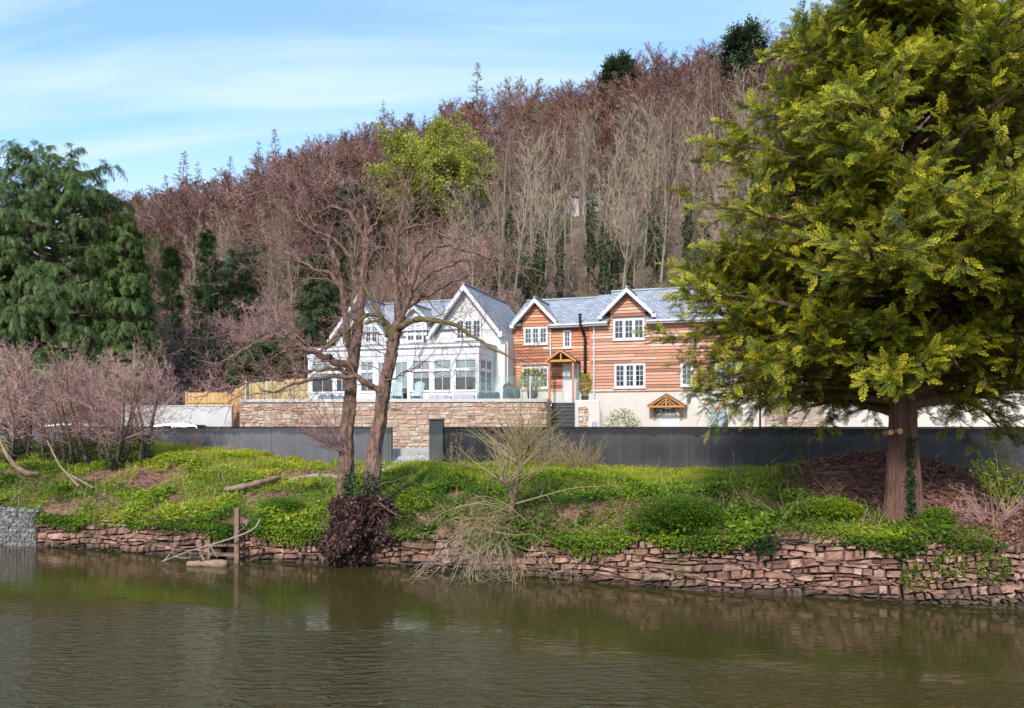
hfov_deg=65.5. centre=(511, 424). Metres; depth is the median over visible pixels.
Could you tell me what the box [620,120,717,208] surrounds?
beech tree
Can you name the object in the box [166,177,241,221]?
beech tree
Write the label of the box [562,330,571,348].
window
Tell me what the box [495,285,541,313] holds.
bare shrub
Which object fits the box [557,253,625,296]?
bare shrub
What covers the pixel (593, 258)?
ash tree
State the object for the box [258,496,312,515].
leafy clump
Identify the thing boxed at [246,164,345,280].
beech tree
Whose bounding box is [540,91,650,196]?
beech tree
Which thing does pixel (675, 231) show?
bare shrub
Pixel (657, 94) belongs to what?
beech tree
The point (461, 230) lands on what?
bare shrub
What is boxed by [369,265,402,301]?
budding shrub
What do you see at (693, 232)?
bare shrub
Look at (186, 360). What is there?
budding shrub
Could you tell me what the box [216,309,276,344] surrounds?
budding shrub
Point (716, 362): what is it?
window
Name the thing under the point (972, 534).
wall plant
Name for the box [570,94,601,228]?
ash tree
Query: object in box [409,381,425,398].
garden chair
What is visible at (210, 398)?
timber fence
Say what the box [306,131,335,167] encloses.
beech tree
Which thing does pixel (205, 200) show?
bare tree
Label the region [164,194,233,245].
beech tree
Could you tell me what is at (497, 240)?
ash tree
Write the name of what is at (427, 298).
bare shrub
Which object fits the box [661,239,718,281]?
bare shrub
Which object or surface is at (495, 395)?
furniture cover
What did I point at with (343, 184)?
bare tree
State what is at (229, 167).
larch tree
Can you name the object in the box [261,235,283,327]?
ash tree
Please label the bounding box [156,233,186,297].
ash tree
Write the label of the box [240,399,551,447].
terrace
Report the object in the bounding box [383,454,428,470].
gravel
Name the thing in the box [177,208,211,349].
ash tree
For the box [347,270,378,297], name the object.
ivy bush
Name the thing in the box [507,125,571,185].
beech tree
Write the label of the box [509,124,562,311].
ash tree
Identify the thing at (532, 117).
beech tree
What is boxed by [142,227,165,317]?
ash tree
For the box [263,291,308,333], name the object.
budding shrub
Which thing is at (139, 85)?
sky
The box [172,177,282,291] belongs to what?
bare tree
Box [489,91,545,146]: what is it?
beech tree
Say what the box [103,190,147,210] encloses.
beech tree
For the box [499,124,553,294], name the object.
ash tree
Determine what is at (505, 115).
beech tree
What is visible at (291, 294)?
ash tree
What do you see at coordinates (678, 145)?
ash tree
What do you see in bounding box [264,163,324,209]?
bare tree
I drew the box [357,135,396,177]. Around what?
beech tree
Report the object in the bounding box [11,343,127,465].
coppiced alder
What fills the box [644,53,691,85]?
beech tree
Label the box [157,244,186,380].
holly tree
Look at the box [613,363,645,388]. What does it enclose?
window
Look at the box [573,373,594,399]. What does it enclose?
potted plant
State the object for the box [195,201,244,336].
ash tree
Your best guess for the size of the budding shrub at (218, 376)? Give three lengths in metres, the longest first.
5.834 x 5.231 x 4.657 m
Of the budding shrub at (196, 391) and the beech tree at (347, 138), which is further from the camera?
the beech tree at (347, 138)
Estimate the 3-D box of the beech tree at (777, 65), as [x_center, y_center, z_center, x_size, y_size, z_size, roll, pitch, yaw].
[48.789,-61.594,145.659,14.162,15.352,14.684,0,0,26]
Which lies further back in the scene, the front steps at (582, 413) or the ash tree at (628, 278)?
the ash tree at (628, 278)
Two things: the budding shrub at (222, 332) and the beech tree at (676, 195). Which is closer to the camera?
the budding shrub at (222, 332)
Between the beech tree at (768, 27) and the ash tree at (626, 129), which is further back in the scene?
the beech tree at (768, 27)
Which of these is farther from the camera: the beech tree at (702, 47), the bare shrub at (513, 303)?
the beech tree at (702, 47)
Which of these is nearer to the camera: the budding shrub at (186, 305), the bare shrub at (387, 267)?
the budding shrub at (186, 305)
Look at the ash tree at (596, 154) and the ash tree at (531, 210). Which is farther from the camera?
the ash tree at (596, 154)
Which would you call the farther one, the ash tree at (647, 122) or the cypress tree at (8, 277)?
the ash tree at (647, 122)
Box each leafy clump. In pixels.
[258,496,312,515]
[623,492,729,534]
[746,532,783,559]
[781,496,866,519]
[916,505,960,524]
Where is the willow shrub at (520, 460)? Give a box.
[399,380,617,586]
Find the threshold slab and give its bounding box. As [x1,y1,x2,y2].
[393,448,428,455]
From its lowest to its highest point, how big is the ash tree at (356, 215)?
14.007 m
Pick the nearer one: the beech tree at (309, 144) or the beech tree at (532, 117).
the beech tree at (532, 117)
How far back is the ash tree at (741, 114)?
89.18 m
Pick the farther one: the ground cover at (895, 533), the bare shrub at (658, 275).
the bare shrub at (658, 275)
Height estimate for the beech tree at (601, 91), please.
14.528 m
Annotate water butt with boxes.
[705,407,726,426]
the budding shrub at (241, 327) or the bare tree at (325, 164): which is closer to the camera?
the budding shrub at (241, 327)
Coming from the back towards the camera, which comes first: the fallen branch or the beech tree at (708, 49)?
the beech tree at (708, 49)
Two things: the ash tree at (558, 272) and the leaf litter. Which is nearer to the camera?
the leaf litter
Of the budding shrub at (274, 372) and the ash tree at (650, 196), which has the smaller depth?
the budding shrub at (274, 372)
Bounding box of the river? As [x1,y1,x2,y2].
[0,545,1023,707]
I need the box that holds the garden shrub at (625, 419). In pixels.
[603,408,641,426]
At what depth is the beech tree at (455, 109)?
186.74 m
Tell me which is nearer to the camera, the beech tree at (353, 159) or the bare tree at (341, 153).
the beech tree at (353, 159)
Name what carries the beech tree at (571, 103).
on the ground at (146, 475)
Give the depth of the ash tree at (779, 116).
90.60 m
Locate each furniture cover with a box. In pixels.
[318,394,343,398]
[428,395,451,398]
[453,393,474,398]
[477,392,499,398]
[503,387,519,398]
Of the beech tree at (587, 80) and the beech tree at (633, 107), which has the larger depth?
the beech tree at (587, 80)
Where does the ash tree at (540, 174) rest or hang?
on the ground at (146, 475)
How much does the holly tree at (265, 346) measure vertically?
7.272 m
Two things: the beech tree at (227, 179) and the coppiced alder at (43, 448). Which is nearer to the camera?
the coppiced alder at (43, 448)
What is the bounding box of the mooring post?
[234,508,239,562]
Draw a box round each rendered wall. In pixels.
[0,426,392,464]
[121,405,233,426]
[428,419,1023,474]
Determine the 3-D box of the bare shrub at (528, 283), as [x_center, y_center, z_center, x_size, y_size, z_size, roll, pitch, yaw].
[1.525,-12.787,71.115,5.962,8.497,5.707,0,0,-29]
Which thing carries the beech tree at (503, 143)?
on the ground at (146, 475)
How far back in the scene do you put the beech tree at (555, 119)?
115.92 m
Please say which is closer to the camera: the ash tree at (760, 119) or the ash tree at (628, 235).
the ash tree at (628, 235)
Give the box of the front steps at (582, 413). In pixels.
[550,382,599,426]
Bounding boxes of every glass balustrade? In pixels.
[245,381,309,398]
[529,376,530,398]
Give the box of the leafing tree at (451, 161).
[341,105,504,258]
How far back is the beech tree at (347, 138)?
173.81 m
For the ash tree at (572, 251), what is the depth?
83.75 m
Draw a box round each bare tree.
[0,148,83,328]
[26,210,87,285]
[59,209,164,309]
[72,193,144,265]
[105,189,128,208]
[109,189,183,276]
[111,190,181,251]
[142,190,163,210]
[166,193,252,259]
[166,197,221,254]
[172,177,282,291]
[172,221,233,308]
[191,178,217,199]
[193,198,280,295]
[209,174,239,205]
[228,174,320,267]
[248,172,302,227]
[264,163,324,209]
[272,157,318,215]
[279,164,389,283]
[286,143,348,209]
[288,134,341,193]
[298,152,352,236]
[309,180,390,281]
[323,137,360,179]
[327,129,363,154]
[351,150,388,183]
[453,105,492,140]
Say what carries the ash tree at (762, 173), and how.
on the ground at (146, 475)
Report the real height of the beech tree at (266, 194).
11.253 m
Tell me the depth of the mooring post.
22.48 m
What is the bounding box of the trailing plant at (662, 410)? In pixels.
[654,407,678,413]
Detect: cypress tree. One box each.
[0,138,180,425]
[0,199,59,424]
[89,210,165,420]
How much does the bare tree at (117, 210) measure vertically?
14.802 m
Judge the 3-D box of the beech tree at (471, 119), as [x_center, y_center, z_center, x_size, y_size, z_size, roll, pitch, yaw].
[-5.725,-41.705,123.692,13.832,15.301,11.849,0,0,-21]
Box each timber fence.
[185,392,226,404]
[226,386,244,404]
[249,378,307,398]
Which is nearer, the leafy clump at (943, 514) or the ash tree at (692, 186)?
the leafy clump at (943, 514)
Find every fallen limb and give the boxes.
[0,440,40,481]
[47,440,93,488]
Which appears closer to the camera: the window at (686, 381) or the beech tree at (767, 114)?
the window at (686, 381)
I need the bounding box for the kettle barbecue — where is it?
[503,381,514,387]
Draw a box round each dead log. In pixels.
[224,476,281,490]
[284,474,337,482]
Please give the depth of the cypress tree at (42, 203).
47.63 m
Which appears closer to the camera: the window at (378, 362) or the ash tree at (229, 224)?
the window at (378, 362)
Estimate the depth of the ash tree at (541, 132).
95.20 m
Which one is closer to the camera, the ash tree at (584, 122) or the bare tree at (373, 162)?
the ash tree at (584, 122)
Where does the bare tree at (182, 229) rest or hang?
on the ground at (146, 475)
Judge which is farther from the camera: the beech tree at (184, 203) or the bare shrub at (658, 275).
the beech tree at (184, 203)
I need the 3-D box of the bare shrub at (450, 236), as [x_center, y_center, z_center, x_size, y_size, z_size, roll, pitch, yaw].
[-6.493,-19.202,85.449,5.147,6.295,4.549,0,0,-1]
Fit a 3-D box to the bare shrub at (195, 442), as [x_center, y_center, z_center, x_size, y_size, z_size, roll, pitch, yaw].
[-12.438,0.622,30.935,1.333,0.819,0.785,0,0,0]
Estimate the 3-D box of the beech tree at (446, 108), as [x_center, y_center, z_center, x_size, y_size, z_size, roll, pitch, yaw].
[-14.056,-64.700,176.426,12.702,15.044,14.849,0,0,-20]
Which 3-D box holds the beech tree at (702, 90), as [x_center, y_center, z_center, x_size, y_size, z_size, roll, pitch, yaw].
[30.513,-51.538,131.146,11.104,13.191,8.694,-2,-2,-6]
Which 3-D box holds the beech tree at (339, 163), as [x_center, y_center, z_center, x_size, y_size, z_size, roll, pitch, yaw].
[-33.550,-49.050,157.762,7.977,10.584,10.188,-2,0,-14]
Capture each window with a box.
[310,362,333,393]
[334,367,344,392]
[359,361,373,392]
[364,325,378,344]
[377,361,383,385]
[394,360,408,398]
[405,323,424,342]
[411,360,430,391]
[432,359,451,391]
[453,358,476,391]
[454,319,482,340]
[481,359,485,390]
[487,360,491,391]
[522,326,548,345]
[522,366,547,389]
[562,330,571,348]
[612,318,645,340]
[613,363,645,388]
[679,362,692,386]
[715,362,746,386]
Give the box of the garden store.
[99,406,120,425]
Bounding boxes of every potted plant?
[519,367,544,398]
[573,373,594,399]
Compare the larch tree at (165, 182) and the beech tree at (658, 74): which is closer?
the beech tree at (658, 74)
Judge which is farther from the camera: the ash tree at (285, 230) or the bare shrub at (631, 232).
the bare shrub at (631, 232)
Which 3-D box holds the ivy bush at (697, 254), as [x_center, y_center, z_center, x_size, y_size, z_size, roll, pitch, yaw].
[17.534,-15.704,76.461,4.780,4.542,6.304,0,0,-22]
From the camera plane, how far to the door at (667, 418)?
41.28 m
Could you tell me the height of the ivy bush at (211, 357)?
7.495 m
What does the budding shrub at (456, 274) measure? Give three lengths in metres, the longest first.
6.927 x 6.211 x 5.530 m
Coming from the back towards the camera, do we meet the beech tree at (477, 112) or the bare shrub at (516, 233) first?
the beech tree at (477, 112)
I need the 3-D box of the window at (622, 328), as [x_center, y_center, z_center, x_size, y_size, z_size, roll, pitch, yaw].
[6.156,-5.019,41.963,1.767,1.171,0.175,0,0,18]
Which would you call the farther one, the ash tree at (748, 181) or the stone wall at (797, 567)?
the ash tree at (748, 181)
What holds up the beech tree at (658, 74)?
on the ground at (146, 475)
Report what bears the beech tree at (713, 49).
on the ground at (146, 475)
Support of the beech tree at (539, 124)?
on the ground at (146, 475)
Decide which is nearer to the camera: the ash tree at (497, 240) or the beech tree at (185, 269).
the ash tree at (497, 240)
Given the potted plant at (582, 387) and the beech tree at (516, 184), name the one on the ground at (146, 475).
the beech tree at (516, 184)
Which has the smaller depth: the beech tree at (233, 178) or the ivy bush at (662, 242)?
the ivy bush at (662, 242)
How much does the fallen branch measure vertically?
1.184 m
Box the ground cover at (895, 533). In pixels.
[0,437,1018,561]
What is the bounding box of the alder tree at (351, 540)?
[154,143,584,567]
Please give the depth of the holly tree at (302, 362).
51.10 m
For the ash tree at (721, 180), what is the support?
on the ground at (146, 475)
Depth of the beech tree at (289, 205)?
78.61 m
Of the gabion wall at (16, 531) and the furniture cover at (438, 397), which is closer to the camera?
the gabion wall at (16, 531)
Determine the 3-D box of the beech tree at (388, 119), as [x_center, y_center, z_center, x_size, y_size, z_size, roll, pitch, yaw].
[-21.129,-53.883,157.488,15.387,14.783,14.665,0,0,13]
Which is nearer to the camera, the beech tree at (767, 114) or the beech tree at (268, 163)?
the beech tree at (767, 114)
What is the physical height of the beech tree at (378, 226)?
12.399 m
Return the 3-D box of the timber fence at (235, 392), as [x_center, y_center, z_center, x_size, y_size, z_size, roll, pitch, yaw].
[-14.697,-0.979,42.406,0.145,2.308,4.649,0,0,-31]
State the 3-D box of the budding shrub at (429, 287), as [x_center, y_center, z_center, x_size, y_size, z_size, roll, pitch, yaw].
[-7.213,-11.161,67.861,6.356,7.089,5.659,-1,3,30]
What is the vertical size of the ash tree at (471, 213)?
16.063 m
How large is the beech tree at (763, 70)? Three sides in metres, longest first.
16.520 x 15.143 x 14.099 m
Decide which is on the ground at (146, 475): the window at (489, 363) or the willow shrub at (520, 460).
the willow shrub at (520, 460)
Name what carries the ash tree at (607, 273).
on the ground at (146, 475)
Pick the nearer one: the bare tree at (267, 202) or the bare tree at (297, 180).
the bare tree at (267, 202)
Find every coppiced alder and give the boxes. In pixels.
[0,336,71,454]
[0,338,63,464]
[0,341,118,461]
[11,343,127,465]
[28,338,167,465]
[48,326,186,470]
[90,343,199,465]
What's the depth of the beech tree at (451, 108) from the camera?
142.74 m
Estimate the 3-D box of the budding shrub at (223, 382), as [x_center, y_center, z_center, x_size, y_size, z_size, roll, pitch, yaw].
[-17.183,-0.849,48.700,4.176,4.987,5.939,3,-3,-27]
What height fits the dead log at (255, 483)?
0.433 m
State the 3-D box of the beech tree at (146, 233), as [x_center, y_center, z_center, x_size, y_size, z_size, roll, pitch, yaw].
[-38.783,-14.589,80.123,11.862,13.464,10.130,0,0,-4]
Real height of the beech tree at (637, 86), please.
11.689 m
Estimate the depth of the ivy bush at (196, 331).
60.71 m
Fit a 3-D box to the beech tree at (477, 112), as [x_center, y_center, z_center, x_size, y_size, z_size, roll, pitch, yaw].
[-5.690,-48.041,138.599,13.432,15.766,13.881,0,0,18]
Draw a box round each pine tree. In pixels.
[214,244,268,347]
[593,49,645,117]
[708,13,782,116]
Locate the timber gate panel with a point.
(235, 413)
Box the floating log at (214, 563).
[186,555,228,566]
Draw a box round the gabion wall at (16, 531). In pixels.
[0,507,43,546]
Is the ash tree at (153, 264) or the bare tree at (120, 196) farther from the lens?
the bare tree at (120, 196)
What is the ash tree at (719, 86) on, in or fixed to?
on the ground at (146, 475)
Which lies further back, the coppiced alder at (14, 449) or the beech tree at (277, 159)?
the beech tree at (277, 159)
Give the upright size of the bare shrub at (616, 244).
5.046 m
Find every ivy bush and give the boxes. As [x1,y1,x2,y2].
[146,285,190,342]
[162,316,223,389]
[170,328,236,392]
[181,277,226,339]
[241,290,263,315]
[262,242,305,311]
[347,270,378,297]
[464,245,510,299]
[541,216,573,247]
[603,237,647,272]
[632,205,676,266]
[666,237,714,268]
[686,236,733,276]
[694,219,718,239]
[727,222,767,253]
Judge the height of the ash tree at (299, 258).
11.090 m
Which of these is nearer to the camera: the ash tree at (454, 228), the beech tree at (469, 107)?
the ash tree at (454, 228)
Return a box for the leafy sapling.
[966,440,1023,512]
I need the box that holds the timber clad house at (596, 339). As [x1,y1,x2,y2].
[508,286,1023,426]
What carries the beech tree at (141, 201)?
on the ground at (146, 475)
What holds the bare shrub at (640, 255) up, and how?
on the ground at (146, 475)
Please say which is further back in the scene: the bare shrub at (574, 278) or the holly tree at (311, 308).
the bare shrub at (574, 278)
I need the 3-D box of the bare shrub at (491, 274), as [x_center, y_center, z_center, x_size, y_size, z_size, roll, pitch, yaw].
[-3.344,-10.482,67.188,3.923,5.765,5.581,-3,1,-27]
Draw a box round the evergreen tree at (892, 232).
[631,0,1023,522]
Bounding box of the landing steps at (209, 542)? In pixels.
[207,528,243,559]
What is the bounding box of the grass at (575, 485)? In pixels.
[0,438,809,497]
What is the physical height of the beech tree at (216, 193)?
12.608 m
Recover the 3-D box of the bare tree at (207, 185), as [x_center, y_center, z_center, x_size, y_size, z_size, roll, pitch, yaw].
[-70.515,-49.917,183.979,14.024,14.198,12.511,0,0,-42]
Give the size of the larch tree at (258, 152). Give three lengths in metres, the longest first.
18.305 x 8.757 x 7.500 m
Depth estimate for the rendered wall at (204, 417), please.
40.94 m
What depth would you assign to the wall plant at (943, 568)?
17.03 m
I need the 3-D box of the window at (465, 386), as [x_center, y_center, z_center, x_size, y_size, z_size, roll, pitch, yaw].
[-2.407,-2.591,41.445,1.321,1.716,0.175,0,0,18]
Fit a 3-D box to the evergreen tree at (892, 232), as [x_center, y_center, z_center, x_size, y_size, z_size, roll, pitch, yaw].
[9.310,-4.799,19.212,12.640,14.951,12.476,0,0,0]
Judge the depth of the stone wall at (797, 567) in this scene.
18.86 m
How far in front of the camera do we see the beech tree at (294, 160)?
154.24 m
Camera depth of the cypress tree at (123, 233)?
46.61 m
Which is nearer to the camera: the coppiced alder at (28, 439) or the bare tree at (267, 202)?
the coppiced alder at (28, 439)
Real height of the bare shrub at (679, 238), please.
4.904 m
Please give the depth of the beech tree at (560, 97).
176.70 m
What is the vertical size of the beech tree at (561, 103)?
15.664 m
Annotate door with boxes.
[563,364,578,402]
[658,409,679,426]
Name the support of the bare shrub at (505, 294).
on the ground at (146, 475)
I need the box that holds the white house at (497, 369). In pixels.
[307,283,515,398]
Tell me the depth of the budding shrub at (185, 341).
67.65 m
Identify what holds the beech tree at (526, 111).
on the ground at (146, 475)
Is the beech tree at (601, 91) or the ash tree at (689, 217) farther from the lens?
the beech tree at (601, 91)
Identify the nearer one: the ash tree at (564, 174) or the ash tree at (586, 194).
the ash tree at (564, 174)
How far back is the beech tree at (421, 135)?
113.86 m
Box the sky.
[0,0,1006,248]
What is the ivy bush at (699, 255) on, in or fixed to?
on the ground at (146, 475)
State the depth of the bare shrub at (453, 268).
76.12 m
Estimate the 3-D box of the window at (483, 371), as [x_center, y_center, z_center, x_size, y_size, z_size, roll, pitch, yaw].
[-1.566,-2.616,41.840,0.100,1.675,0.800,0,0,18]
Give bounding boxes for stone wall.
[36,519,225,558]
[241,528,901,602]
[902,543,1023,609]
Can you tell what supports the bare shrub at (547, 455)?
on the ground at (146, 475)
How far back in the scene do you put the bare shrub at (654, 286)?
67.10 m
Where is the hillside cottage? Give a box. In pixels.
[566,191,602,216]
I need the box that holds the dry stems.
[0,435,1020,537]
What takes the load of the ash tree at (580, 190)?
on the ground at (146, 475)
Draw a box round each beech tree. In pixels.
[80,215,192,315]
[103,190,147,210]
[109,190,209,309]
[119,186,171,228]
[135,201,192,264]
[142,176,221,214]
[145,199,225,314]
[147,184,163,201]
[152,189,264,247]
[155,180,221,209]
[161,227,269,303]
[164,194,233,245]
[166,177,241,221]
[166,197,205,249]
[186,195,301,292]
[197,182,241,225]
[205,168,277,245]
[215,188,283,252]
[221,170,268,205]
[224,148,380,303]
[235,153,281,186]
[244,177,283,255]
[246,150,309,197]
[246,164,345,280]
[254,151,291,173]
[258,168,348,274]
[278,149,315,171]
[292,140,327,169]
[292,172,407,282]
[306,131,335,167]
[312,136,388,180]
[313,134,354,168]
[322,131,360,160]
[328,122,384,178]
[328,148,360,173]
[328,160,426,240]
[334,152,380,205]
[346,136,377,164]
[348,122,385,154]
[351,116,386,155]
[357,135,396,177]
[359,109,427,157]
[370,128,424,182]
[378,124,423,167]
[386,114,414,136]
[389,112,433,150]
[412,128,490,164]
[421,97,475,137]
[426,98,460,133]
[437,137,490,206]
[440,102,487,142]
[444,102,516,182]
[445,101,491,135]
[451,111,522,215]
[454,99,506,147]
[459,133,507,209]
[471,91,502,135]
[483,104,548,166]
[485,81,521,117]
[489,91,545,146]
[489,94,516,135]
[489,128,521,185]
[490,77,533,134]
[490,155,576,245]
[492,136,565,209]
[493,103,520,141]
[493,118,549,203]
[495,76,564,121]
[504,89,551,126]
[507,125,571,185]
[508,111,567,177]
[510,99,553,131]
[513,101,558,129]
[514,105,558,144]
[523,98,564,168]
[524,85,612,186]
[525,90,633,215]
[525,107,617,190]
[532,86,574,165]
[534,109,607,194]
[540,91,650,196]
[546,78,580,103]
[546,81,598,123]
[548,88,576,110]
[555,79,646,166]
[555,92,584,119]
[567,92,612,145]
[573,72,601,98]
[583,70,600,95]
[583,77,623,125]
[593,63,693,182]
[602,130,674,214]
[605,80,666,132]
[612,64,650,111]
[613,70,669,140]
[619,83,656,156]
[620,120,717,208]
[624,92,669,144]
[624,92,733,187]
[628,47,645,71]
[631,50,654,77]
[634,72,687,154]
[635,41,678,87]
[636,62,666,96]
[638,61,700,120]
[643,81,691,143]
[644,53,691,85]
[647,59,749,163]
[648,49,681,86]
[656,64,739,144]
[657,61,689,88]
[660,85,741,170]
[661,66,706,124]
[662,57,697,92]
[663,57,705,97]
[672,57,733,122]
[674,71,721,125]
[677,44,707,88]
[684,40,724,80]
[684,47,706,78]
[688,86,750,171]
[697,38,721,62]
[698,53,718,79]
[709,69,780,130]
[714,66,763,117]
[722,92,787,156]
[728,41,798,131]
[738,18,778,44]
[747,31,802,79]
[755,106,804,146]
[760,56,823,107]
[761,41,798,82]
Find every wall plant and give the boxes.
[898,563,934,593]
[933,549,969,577]
[957,527,994,558]
[973,553,1013,582]
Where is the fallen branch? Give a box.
[162,519,260,561]
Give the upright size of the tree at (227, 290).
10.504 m
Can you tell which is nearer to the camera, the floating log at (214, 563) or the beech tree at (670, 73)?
the floating log at (214, 563)
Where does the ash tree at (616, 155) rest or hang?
on the ground at (146, 475)
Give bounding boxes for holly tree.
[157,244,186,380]
[188,228,224,360]
[216,331,297,395]
[281,345,323,379]
[286,245,354,352]
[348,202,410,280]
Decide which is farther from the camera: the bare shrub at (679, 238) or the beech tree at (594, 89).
the beech tree at (594, 89)
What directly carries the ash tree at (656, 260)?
on the ground at (146, 475)
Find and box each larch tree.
[160,175,167,190]
[172,151,192,190]
[192,161,204,191]
[223,156,234,183]
[249,141,266,189]
[261,129,283,173]
[377,100,390,144]
[466,64,489,113]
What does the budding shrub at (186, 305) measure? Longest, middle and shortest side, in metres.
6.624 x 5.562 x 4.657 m
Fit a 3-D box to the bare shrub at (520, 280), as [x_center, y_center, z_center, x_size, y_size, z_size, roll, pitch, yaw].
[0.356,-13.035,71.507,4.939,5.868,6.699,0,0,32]
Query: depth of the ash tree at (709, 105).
95.61 m
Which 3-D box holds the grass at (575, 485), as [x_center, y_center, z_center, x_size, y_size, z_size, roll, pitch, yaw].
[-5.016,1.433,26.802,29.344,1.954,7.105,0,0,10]
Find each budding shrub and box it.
[101,342,176,372]
[115,356,210,404]
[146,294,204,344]
[152,363,199,404]
[157,313,224,392]
[158,307,190,348]
[170,380,233,404]
[178,315,257,375]
[180,299,232,336]
[181,342,242,393]
[207,297,295,345]
[207,372,251,398]
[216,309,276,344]
[225,331,300,359]
[227,296,266,338]
[251,287,297,329]
[252,324,324,348]
[259,365,285,380]
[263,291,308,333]
[272,304,324,344]
[276,343,307,378]
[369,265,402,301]
[382,254,465,299]
[413,242,486,299]
[439,226,487,286]
[454,291,518,311]
[470,239,520,298]
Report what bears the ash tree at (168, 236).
on the ground at (146, 475)
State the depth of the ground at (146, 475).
25.83 m
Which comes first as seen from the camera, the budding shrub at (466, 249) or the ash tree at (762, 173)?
the ash tree at (762, 173)
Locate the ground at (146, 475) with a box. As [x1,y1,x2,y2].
[0,103,1023,599]
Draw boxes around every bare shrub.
[171,431,205,448]
[342,261,393,302]
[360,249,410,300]
[370,222,405,282]
[371,240,404,276]
[375,263,418,298]
[392,281,439,299]
[401,223,441,266]
[401,223,464,298]
[407,234,444,275]
[415,217,482,285]
[428,276,491,299]
[429,213,472,258]
[430,242,471,289]
[443,429,475,471]
[444,217,481,242]
[446,266,495,295]
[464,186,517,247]
[464,232,503,277]
[479,278,524,307]
[489,237,554,307]
[492,203,529,239]
[494,251,548,299]
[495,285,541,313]
[503,287,557,314]
[515,426,570,468]
[526,240,566,279]
[531,238,595,292]
[541,248,575,282]
[545,433,609,469]
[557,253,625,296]
[572,232,609,264]
[576,205,632,257]
[595,220,640,263]
[605,210,645,252]
[618,270,674,289]
[620,254,658,288]
[629,234,659,269]
[636,276,661,288]
[660,213,689,247]
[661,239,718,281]
[671,216,713,245]
[672,227,723,263]
[936,481,1023,525]
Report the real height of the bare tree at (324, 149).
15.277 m
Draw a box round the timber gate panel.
[234,404,240,426]
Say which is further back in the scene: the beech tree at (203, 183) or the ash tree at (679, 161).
the beech tree at (203, 183)
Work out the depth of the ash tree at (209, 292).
65.57 m
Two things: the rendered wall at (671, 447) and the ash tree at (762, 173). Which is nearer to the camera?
the rendered wall at (671, 447)
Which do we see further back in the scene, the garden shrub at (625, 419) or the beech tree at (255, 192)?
the beech tree at (255, 192)
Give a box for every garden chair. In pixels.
[390,381,404,398]
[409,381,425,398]
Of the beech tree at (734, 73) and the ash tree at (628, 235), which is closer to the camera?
the ash tree at (628, 235)
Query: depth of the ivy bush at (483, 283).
73.69 m
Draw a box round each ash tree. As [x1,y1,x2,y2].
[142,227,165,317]
[144,267,175,403]
[145,247,160,308]
[153,212,185,282]
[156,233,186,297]
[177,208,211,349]
[187,228,215,286]
[187,254,220,348]
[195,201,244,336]
[207,202,244,351]
[213,236,231,328]
[238,203,284,337]
[250,231,267,307]
[261,217,295,332]
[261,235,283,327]
[263,190,303,321]
[272,229,303,338]
[292,214,314,299]
[340,171,369,280]
[346,208,372,284]
[368,232,392,301]
[383,188,425,283]
[434,177,476,299]
[442,162,505,289]
[472,148,522,298]
[479,105,537,296]
[488,109,531,258]
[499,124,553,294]
[508,133,540,266]
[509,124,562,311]
[519,96,553,226]
[526,128,549,215]
[528,120,578,298]
[529,151,558,274]
[530,133,548,239]
[530,166,571,297]
[544,102,590,284]
[554,111,604,291]
[557,138,580,266]
[565,111,597,250]
[567,117,600,245]
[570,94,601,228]
[572,121,588,208]
[579,144,626,293]
[581,105,606,223]
[591,111,650,294]
[604,94,646,257]
[604,101,644,243]
[604,111,630,226]
[607,137,664,289]
[614,159,663,288]
[618,92,647,208]
[623,91,676,265]
[628,95,687,287]
[639,142,671,275]
[640,88,660,196]
[644,142,689,287]
[650,109,679,222]
[652,79,690,211]
[663,105,691,209]
[667,94,700,228]
[673,96,712,233]
[676,121,722,276]
[677,118,716,249]
[681,63,721,199]
[685,46,726,202]
[690,103,738,240]
[697,55,737,184]
[697,151,743,264]
[699,108,758,251]
[701,151,760,256]
[720,64,765,200]
[726,68,759,199]
[736,96,777,228]
[737,98,785,253]
[743,62,773,157]
[743,82,771,183]
[754,101,783,190]
[764,67,792,194]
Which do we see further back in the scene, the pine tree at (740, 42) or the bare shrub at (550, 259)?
the pine tree at (740, 42)
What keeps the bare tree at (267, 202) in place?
on the ground at (146, 475)
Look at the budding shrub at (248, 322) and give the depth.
74.87 m
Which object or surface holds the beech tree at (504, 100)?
on the ground at (146, 475)
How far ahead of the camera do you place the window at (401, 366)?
42.59 m
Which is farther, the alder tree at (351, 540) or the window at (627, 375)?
the window at (627, 375)
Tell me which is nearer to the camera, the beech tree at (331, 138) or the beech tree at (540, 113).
the beech tree at (540, 113)
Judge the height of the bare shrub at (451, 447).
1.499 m
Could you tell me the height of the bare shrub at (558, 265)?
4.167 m
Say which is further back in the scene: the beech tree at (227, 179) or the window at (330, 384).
the beech tree at (227, 179)
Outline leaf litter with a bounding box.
[4,442,1023,545]
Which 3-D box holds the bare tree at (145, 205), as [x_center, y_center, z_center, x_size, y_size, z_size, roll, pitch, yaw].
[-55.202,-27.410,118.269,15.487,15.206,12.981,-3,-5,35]
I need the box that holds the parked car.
[154,423,207,426]
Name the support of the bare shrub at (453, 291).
on the ground at (146, 475)
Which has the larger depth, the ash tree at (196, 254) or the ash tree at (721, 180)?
the ash tree at (196, 254)
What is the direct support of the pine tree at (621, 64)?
on the ground at (146, 475)
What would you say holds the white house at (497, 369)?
on the ground at (146, 475)

